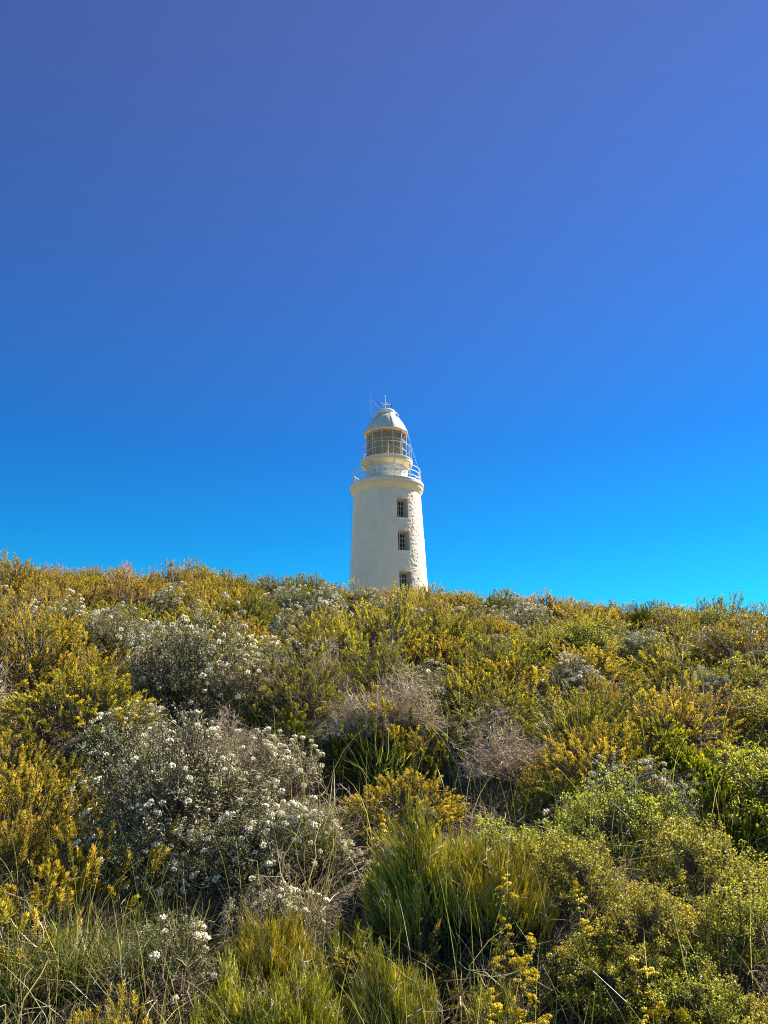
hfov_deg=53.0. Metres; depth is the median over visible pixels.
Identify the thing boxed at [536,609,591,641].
needle shrub
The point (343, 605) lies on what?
white flowering shrub
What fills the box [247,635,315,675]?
white flowering shrub
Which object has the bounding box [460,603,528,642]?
white flowering shrub
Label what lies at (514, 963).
yellow flowering plant
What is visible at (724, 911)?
box leaved shrub
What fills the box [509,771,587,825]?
box leaved shrub
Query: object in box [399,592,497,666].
needle shrub
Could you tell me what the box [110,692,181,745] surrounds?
needle shrub
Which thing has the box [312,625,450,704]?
needle shrub
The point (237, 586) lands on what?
needle shrub
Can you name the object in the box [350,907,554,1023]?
dry grass tussock
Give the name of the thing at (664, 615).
white flowering shrub
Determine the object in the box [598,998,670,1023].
box leaved shrub
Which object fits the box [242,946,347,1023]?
broom shrub
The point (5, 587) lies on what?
white flowering shrub
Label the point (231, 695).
white flowering shrub
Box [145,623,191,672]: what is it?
needle shrub
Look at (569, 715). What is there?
needle shrub
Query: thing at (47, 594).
needle shrub
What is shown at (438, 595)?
box leaved shrub
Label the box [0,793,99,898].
needle shrub
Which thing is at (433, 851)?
broom shrub
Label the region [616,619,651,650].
needle shrub
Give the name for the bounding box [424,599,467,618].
white flowering shrub
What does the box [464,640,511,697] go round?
needle shrub
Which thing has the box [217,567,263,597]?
needle shrub
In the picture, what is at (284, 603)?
white flowering shrub
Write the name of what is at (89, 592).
needle shrub
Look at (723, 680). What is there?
white flowering shrub
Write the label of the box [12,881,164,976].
dry grass tussock
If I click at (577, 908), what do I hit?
yellow flowering plant
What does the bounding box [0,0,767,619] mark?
sky
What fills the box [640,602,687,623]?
box leaved shrub
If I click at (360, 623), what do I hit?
white flowering shrub
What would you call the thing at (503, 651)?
needle shrub
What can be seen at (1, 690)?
dead shrub
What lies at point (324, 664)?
dead shrub
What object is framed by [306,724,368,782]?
banksia shrub
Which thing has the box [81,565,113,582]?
needle shrub
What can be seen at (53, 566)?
dead shrub
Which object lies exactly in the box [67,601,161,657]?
white flowering shrub
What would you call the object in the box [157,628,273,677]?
needle shrub
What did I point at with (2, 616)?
needle shrub
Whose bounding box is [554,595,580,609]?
needle shrub
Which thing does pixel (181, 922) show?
grass tussock
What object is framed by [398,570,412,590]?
window
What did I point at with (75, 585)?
needle shrub
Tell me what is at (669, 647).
needle shrub
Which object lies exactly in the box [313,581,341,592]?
needle shrub
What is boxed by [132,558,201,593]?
needle shrub
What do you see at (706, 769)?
banksia shrub
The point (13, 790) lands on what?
needle shrub
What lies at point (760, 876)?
box leaved shrub
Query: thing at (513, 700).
needle shrub
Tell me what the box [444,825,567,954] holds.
broom shrub
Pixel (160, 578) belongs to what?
needle shrub
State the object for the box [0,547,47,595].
needle shrub
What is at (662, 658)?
needle shrub
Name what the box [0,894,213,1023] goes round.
dry grass tussock
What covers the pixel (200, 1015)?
broom shrub
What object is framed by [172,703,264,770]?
dead shrub
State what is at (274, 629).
white flowering shrub
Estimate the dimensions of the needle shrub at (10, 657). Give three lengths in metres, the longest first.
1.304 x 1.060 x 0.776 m
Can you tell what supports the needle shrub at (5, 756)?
on the ground at (340, 906)
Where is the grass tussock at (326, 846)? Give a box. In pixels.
[257,782,369,880]
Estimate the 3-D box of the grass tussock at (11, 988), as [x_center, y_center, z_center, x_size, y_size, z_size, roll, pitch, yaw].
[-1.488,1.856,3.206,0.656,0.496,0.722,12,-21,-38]
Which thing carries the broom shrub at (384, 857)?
on the ground at (340, 906)
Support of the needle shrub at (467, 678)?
on the ground at (340, 906)
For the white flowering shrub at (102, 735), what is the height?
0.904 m
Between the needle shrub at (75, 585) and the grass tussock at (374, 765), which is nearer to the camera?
the grass tussock at (374, 765)
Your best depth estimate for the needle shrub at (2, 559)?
14.01 m
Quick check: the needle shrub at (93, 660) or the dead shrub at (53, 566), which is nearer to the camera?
the needle shrub at (93, 660)
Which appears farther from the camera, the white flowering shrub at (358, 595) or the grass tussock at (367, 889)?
the white flowering shrub at (358, 595)
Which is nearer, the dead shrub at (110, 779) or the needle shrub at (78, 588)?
the dead shrub at (110, 779)
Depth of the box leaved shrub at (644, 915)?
3.46 m
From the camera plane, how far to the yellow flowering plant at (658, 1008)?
3.04 m
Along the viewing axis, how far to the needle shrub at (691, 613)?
14.86 m
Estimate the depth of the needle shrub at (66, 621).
9.06 m
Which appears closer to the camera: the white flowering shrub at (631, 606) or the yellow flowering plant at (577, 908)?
the yellow flowering plant at (577, 908)
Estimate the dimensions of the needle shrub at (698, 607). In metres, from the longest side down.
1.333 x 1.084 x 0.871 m
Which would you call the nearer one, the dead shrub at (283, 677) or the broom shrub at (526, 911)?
the broom shrub at (526, 911)
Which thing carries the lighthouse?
on the ground at (340, 906)
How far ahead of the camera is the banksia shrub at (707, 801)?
4.91 m
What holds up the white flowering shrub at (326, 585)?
on the ground at (340, 906)
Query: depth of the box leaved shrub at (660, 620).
10.96 m
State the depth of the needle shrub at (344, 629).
8.70 m
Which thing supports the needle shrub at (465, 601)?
on the ground at (340, 906)
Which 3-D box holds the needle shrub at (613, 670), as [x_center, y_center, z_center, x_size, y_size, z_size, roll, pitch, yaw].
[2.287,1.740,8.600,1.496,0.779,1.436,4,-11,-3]
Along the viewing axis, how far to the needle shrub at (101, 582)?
13.41 m
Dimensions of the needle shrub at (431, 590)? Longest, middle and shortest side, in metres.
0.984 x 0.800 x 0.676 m
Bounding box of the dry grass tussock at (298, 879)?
[172,800,374,932]
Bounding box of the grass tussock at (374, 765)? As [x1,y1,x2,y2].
[313,707,447,806]
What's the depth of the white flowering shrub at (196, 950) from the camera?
3.21 m
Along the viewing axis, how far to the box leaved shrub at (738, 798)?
4.99 m
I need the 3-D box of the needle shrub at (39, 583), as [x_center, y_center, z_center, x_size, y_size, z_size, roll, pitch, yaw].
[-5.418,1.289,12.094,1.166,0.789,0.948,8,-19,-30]
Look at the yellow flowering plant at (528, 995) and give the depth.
3.03 m
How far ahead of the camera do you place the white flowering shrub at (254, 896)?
3.78 m
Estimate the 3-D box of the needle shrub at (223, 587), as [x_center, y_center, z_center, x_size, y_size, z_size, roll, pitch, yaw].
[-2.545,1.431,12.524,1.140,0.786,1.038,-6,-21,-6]
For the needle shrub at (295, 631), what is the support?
on the ground at (340, 906)
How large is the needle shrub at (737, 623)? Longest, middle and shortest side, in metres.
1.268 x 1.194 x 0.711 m
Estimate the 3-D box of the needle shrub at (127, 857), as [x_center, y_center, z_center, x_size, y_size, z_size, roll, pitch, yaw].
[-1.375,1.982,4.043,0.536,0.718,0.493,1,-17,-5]
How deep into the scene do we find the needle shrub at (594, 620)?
10.38 m
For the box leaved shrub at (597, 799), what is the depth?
4.41 m
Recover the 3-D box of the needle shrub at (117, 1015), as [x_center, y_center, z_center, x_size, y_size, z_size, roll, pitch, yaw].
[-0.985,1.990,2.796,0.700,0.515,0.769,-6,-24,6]
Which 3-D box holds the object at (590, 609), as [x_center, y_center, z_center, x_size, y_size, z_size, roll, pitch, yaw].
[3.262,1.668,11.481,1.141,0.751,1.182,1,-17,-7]
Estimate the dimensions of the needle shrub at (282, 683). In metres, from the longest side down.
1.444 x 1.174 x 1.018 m
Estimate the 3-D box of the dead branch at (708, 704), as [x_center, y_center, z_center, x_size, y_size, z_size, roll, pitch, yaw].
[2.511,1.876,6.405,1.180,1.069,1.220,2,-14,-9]
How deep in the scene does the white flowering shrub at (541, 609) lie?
12.13 m
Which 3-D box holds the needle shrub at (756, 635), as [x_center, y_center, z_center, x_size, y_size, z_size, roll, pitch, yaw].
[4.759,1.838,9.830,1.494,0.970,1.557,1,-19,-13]
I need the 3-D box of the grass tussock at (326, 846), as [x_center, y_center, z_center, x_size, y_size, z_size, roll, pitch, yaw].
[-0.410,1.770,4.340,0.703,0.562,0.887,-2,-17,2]
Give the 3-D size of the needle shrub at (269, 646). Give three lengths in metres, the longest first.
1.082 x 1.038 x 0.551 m
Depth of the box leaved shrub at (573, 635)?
9.36 m
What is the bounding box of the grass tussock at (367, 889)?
[341,860,416,914]
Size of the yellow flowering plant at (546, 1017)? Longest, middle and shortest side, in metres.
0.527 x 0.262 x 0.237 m
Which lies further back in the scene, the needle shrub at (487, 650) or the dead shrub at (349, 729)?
the needle shrub at (487, 650)
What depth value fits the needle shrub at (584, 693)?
7.62 m
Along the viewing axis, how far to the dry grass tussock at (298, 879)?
3.96 m
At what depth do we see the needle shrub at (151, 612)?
10.39 m
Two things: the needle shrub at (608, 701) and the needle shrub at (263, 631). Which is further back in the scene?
the needle shrub at (263, 631)
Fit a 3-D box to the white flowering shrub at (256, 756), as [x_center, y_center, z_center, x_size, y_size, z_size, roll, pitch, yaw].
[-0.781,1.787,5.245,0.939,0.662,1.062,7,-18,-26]
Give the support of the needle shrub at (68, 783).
on the ground at (340, 906)
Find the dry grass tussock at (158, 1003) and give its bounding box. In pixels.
[24,891,253,1023]
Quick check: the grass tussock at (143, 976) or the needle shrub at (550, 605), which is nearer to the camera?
the grass tussock at (143, 976)
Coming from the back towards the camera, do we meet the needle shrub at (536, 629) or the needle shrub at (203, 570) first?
the needle shrub at (203, 570)
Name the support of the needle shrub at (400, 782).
on the ground at (340, 906)
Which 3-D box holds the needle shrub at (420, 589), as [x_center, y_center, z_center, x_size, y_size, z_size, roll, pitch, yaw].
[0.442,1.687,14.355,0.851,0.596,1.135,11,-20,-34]
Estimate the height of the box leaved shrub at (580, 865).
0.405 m
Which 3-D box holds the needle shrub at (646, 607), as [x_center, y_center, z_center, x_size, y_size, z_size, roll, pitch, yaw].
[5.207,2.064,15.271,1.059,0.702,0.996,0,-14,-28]
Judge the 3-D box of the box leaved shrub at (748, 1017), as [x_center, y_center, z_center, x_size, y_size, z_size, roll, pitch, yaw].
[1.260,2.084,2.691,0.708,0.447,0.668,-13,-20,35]
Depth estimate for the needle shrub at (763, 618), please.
12.13 m
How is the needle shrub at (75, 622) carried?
on the ground at (340, 906)
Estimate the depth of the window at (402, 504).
48.58 m
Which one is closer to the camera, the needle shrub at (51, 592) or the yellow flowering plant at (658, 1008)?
the yellow flowering plant at (658, 1008)
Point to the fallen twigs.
(370, 854)
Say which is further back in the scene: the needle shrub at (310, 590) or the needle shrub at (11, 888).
the needle shrub at (310, 590)
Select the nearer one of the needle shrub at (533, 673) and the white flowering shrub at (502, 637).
the needle shrub at (533, 673)
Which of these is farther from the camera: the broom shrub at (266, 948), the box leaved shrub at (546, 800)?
the box leaved shrub at (546, 800)
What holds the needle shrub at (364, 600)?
on the ground at (340, 906)
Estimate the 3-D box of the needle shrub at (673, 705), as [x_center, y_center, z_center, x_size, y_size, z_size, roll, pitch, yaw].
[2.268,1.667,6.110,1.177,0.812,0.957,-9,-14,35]
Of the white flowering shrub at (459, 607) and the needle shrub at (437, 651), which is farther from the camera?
the white flowering shrub at (459, 607)
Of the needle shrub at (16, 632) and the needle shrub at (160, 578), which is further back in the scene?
the needle shrub at (160, 578)
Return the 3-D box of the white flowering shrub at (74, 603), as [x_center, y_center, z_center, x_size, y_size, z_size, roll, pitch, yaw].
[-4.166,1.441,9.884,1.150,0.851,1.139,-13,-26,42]
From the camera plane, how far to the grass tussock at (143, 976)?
3.25 m
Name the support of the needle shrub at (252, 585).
on the ground at (340, 906)
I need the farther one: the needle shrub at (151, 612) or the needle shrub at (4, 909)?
the needle shrub at (151, 612)
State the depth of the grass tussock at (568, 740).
6.09 m
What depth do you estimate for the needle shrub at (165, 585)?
12.95 m
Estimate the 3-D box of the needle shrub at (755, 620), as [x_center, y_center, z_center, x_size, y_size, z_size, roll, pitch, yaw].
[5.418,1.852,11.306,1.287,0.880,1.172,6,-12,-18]
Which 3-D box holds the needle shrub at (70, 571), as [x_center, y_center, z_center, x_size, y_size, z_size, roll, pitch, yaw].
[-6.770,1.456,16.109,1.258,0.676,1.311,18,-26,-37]
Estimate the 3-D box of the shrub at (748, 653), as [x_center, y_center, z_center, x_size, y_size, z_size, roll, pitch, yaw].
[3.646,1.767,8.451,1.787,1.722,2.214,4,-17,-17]
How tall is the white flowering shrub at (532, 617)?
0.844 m
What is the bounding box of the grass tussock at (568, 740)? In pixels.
[514,679,644,767]
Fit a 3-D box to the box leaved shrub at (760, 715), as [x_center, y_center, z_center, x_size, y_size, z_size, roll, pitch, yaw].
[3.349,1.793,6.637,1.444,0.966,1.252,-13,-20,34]
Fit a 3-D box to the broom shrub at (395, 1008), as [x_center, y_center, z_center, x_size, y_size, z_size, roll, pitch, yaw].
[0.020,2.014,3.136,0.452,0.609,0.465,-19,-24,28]
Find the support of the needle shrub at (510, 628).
on the ground at (340, 906)
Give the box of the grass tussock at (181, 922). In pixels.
[97,883,281,996]
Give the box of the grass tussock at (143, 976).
[73,906,214,1008]
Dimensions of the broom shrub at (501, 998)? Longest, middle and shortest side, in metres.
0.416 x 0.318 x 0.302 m
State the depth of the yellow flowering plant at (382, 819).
4.42 m
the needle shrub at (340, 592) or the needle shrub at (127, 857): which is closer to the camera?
the needle shrub at (127, 857)
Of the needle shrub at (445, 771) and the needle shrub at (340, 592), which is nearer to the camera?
the needle shrub at (445, 771)
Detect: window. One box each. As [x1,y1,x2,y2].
[396,497,409,518]
[397,529,411,551]
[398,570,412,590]
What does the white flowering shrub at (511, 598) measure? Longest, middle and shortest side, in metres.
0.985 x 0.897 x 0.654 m
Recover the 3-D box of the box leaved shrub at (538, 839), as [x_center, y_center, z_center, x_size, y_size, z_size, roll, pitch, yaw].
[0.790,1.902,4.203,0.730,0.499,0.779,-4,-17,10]
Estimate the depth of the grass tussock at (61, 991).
3.25 m
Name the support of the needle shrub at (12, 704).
on the ground at (340, 906)
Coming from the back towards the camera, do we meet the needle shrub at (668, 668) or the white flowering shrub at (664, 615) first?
the white flowering shrub at (664, 615)
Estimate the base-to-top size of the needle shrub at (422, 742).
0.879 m
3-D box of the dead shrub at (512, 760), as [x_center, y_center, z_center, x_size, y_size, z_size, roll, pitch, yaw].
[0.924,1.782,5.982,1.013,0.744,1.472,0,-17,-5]
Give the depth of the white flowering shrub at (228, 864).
4.19 m
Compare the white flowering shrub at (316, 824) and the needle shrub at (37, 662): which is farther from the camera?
the needle shrub at (37, 662)
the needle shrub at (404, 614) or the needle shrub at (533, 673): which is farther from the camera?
the needle shrub at (404, 614)
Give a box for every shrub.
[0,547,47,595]
[0,558,23,583]
[0,583,7,600]
[0,584,107,719]
[0,597,17,621]
[0,603,33,637]
[0,613,46,648]
[0,626,46,683]
[0,657,24,740]
[0,659,167,749]
[0,716,76,788]
[0,743,107,878]
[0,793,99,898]
[0,833,75,987]
[1,600,122,675]
[2,571,61,606]
[2,751,125,831]
[3,582,80,617]
[3,856,94,939]
[7,625,149,714]
[9,578,75,613]
[10,612,125,650]
[19,589,93,626]
[23,563,55,581]
[27,565,70,590]
[31,818,131,925]
[35,561,68,578]
[36,565,105,597]
[39,567,85,574]
[48,697,286,859]
[57,568,87,582]
[59,697,196,785]
[62,584,111,614]
[63,586,102,607]
[65,565,109,583]
[65,979,171,1023]
[66,814,180,932]
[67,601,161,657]
[71,802,191,903]
[77,575,119,596]
[79,608,119,630]
[79,909,241,1021]
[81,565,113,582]
[83,599,138,624]
[85,566,176,614]
[96,723,180,813]
[101,561,140,579]
[102,592,259,709]
[104,599,161,647]
[105,561,138,582]
[107,575,179,612]
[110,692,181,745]
[120,573,168,600]
[121,704,252,807]
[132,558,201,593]
[132,578,202,619]
[133,606,172,634]
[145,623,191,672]
[146,579,186,603]
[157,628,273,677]
[159,596,247,644]
[160,575,255,632]
[163,780,323,895]
[171,557,220,585]
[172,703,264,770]
[178,652,286,728]
[184,985,223,1023]
[185,576,232,599]
[189,572,261,620]
[190,946,278,1023]
[191,725,328,816]
[192,565,233,581]
[197,577,255,608]
[211,861,329,949]
[212,610,281,661]
[215,583,276,633]
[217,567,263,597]
[218,892,320,998]
[228,578,261,595]
[229,637,350,730]
[240,595,289,627]
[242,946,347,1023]
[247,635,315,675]
[248,646,309,703]
[248,795,368,880]
[250,587,282,608]
[250,633,309,661]
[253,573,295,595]
[255,574,280,594]
[258,584,312,614]
[259,604,320,646]
[270,576,317,611]
[270,708,326,750]
[275,601,381,680]
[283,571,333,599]
[287,602,366,650]
[288,690,410,745]
[294,597,342,626]
[295,624,368,701]
[304,582,342,605]
[304,586,349,615]
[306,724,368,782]
[306,907,377,1023]
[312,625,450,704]
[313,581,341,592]
[319,658,453,741]
[327,904,478,1022]
[328,583,351,598]
[331,578,370,605]
[335,764,470,839]
[336,586,394,618]
[338,581,435,662]
[339,926,441,1023]
[346,627,412,680]
[348,785,511,968]
[349,588,385,606]
[349,682,399,741]
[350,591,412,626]
[350,616,405,651]
[357,696,421,768]
[358,815,420,905]
[377,594,413,616]
[378,583,442,610]
[382,584,417,600]
[385,605,428,637]
[385,657,476,718]
[390,706,455,793]
[395,585,430,600]
[396,589,472,627]
[397,624,483,672]
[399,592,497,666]
[411,604,472,642]
[420,583,446,600]
[423,700,477,792]
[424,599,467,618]
[426,654,528,718]
[435,587,476,614]
[436,674,551,742]
[438,589,487,617]
[439,620,559,687]
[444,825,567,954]
[445,695,567,784]
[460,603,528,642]
[460,813,597,886]
[462,971,525,1023]
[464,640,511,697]
[466,587,529,620]
[469,614,528,641]
[477,634,513,663]
[482,638,560,710]
[489,641,538,673]
[491,592,529,607]
[498,594,552,626]
[503,602,552,639]
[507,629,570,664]
[508,671,655,769]
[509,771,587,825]
[512,825,627,916]
[517,712,671,806]
[522,622,554,647]
[524,587,572,618]
[533,611,635,663]
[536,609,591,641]
[538,596,629,647]
[538,651,608,698]
[539,634,646,693]
[539,925,683,1023]
[540,749,702,836]
[542,763,686,863]
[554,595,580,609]
[563,684,643,732]
[565,599,589,618]
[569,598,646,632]
[573,878,722,974]
[574,671,630,709]
[594,619,672,668]
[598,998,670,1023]
[605,599,637,617]
[606,600,667,636]
[609,670,746,764]
[613,942,767,1023]
[615,627,727,687]
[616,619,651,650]
[620,713,706,787]
[620,811,755,901]
[628,680,758,740]
[629,607,700,648]
[630,597,670,614]
[631,648,711,698]
[639,633,683,665]
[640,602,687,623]
[644,595,767,684]
[647,876,767,990]
[654,601,689,622]
[654,611,681,628]
[657,621,726,653]
[661,736,746,808]
[666,606,767,677]
[678,595,715,620]
[678,664,742,707]
[679,958,767,1023]
[681,610,700,617]
[682,604,743,629]
[684,651,767,708]
[684,777,749,835]
[686,685,767,761]
[694,591,747,621]
[712,846,767,942]
[713,739,767,853]
[716,613,767,654]
[717,1016,753,1023]
[719,611,767,644]
[722,787,767,875]
[728,745,767,801]
[732,611,767,632]
[740,600,767,624]
[757,652,767,690]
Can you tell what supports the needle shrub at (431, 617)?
on the ground at (340, 906)
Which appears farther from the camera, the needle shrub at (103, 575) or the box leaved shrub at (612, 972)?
the needle shrub at (103, 575)
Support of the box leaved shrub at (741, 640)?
on the ground at (340, 906)
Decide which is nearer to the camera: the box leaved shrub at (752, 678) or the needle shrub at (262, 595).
the box leaved shrub at (752, 678)
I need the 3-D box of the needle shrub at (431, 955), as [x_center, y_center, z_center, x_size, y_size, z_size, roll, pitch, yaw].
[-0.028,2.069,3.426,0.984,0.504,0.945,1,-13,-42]
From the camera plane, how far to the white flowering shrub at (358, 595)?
13.44 m
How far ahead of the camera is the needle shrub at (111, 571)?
16.29 m
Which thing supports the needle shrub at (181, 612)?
on the ground at (340, 906)
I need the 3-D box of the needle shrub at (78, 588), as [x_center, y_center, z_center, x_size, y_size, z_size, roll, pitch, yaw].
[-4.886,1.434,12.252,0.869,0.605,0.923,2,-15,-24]
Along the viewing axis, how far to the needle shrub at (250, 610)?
10.30 m
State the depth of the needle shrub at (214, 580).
12.89 m
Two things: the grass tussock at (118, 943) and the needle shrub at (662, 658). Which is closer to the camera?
the grass tussock at (118, 943)
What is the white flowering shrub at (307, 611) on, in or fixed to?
on the ground at (340, 906)
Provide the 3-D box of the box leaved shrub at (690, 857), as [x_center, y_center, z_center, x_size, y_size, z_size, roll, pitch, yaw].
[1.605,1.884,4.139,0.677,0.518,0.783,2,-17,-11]
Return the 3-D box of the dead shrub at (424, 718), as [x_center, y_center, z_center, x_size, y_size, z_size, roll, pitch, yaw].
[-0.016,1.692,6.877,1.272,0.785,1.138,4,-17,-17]
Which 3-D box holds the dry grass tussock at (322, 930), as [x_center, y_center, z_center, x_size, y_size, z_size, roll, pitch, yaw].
[-0.393,1.966,3.631,0.978,0.540,1.161,6,-18,-23]
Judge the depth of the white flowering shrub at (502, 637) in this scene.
9.85 m
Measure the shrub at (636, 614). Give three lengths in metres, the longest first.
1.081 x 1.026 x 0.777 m
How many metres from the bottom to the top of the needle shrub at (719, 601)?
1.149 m
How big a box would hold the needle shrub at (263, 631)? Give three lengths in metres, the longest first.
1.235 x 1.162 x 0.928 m
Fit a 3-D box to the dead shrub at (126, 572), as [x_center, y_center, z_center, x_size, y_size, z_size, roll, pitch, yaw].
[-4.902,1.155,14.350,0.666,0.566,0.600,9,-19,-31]
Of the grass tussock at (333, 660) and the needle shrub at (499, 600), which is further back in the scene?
the needle shrub at (499, 600)
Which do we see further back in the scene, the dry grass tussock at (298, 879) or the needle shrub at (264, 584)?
the needle shrub at (264, 584)
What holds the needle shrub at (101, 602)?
on the ground at (340, 906)
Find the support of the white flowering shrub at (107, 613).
on the ground at (340, 906)
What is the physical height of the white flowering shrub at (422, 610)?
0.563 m
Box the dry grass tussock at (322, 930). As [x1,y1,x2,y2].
[220,872,403,980]
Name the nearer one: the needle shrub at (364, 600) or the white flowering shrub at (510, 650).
the white flowering shrub at (510, 650)
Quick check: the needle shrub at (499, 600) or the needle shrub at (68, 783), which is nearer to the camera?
the needle shrub at (68, 783)
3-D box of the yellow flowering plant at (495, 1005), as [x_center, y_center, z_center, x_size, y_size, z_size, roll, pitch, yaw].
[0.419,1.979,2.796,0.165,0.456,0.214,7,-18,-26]
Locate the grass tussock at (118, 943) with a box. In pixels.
[29,901,186,1002]
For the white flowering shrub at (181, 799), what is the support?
on the ground at (340, 906)
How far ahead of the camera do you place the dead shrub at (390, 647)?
8.71 m
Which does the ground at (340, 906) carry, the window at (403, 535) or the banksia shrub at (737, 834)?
the banksia shrub at (737, 834)
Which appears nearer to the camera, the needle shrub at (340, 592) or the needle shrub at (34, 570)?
the needle shrub at (34, 570)
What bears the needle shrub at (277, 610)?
on the ground at (340, 906)
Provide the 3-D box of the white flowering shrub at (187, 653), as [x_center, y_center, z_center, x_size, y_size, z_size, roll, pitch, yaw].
[-1.916,1.413,7.457,1.503,1.272,1.488,1,-14,-5]
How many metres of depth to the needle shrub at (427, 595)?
13.27 m
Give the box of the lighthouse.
[349,391,427,594]
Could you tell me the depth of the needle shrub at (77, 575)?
14.68 m
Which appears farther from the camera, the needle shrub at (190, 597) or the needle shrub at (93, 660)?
the needle shrub at (190, 597)
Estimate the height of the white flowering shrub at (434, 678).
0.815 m
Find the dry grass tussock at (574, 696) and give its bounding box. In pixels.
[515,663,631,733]
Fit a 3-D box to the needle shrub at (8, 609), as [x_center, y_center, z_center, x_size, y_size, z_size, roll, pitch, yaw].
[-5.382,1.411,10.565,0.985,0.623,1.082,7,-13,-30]
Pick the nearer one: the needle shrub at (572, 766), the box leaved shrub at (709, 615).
the needle shrub at (572, 766)
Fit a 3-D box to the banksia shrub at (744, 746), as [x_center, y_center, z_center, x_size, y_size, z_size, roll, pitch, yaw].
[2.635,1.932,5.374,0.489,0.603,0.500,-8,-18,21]
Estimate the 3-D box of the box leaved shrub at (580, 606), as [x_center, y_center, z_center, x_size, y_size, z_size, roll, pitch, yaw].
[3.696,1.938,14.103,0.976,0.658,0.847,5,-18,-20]
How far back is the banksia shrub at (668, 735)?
5.38 m
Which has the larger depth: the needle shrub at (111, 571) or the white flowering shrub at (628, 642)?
the needle shrub at (111, 571)
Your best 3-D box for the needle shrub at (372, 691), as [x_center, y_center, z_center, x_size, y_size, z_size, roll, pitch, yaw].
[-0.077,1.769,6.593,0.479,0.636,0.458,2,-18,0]
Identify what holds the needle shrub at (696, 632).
on the ground at (340, 906)
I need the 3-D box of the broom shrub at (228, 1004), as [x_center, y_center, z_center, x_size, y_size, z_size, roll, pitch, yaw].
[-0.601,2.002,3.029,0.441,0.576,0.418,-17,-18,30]
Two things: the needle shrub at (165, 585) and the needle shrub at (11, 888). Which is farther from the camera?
the needle shrub at (165, 585)
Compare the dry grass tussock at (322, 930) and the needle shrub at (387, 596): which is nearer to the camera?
the dry grass tussock at (322, 930)
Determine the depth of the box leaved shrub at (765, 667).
8.27 m
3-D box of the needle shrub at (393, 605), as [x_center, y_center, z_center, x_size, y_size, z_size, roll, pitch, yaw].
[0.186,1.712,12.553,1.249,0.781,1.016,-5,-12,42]
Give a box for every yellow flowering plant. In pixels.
[370,815,397,861]
[481,988,502,1023]
[483,873,540,1022]
[485,954,539,1023]
[533,1013,551,1023]
[552,880,625,1023]
[624,955,697,1023]
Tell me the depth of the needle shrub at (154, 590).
11.99 m
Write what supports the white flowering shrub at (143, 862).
on the ground at (340, 906)
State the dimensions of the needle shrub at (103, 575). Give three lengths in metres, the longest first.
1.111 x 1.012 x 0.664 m
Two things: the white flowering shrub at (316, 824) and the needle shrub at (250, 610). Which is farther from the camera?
the needle shrub at (250, 610)
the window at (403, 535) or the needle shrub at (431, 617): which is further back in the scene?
the window at (403, 535)
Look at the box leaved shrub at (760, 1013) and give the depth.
3.07 m
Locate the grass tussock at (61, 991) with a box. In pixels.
[0,857,162,1011]
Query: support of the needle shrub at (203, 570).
on the ground at (340, 906)
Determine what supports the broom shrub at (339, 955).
on the ground at (340, 906)
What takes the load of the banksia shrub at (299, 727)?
on the ground at (340, 906)
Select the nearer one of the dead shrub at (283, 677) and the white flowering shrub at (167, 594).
the dead shrub at (283, 677)
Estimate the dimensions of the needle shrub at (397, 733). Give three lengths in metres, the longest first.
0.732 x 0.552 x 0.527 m
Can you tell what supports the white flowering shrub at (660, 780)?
on the ground at (340, 906)
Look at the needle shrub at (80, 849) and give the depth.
4.06 m
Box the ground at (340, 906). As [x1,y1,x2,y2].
[0,580,767,1023]
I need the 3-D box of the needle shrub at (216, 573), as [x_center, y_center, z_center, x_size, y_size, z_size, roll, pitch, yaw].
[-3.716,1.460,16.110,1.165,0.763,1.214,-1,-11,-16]
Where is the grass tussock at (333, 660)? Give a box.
[297,638,372,681]
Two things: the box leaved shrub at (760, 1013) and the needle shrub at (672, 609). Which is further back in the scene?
the needle shrub at (672, 609)
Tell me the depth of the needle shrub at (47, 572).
13.53 m
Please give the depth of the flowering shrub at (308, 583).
14.33 m
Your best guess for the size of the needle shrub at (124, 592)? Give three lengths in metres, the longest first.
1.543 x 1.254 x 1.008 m
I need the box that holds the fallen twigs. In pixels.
[0,658,767,1023]
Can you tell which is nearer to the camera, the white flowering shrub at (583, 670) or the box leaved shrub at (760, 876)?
the box leaved shrub at (760, 876)
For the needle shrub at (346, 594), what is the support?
on the ground at (340, 906)
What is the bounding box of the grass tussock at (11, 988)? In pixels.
[0,894,111,1023]
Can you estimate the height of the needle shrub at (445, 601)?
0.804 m
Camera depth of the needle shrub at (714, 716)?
6.54 m
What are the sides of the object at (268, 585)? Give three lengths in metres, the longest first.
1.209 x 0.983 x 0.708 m
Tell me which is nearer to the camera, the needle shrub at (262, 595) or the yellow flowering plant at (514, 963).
the yellow flowering plant at (514, 963)
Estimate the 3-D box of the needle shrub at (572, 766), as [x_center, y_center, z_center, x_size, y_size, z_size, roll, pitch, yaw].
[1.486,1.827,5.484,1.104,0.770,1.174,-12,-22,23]
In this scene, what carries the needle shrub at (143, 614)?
on the ground at (340, 906)
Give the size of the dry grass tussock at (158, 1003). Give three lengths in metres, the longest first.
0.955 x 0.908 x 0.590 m
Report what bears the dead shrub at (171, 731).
on the ground at (340, 906)
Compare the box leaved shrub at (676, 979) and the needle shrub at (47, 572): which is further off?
the needle shrub at (47, 572)

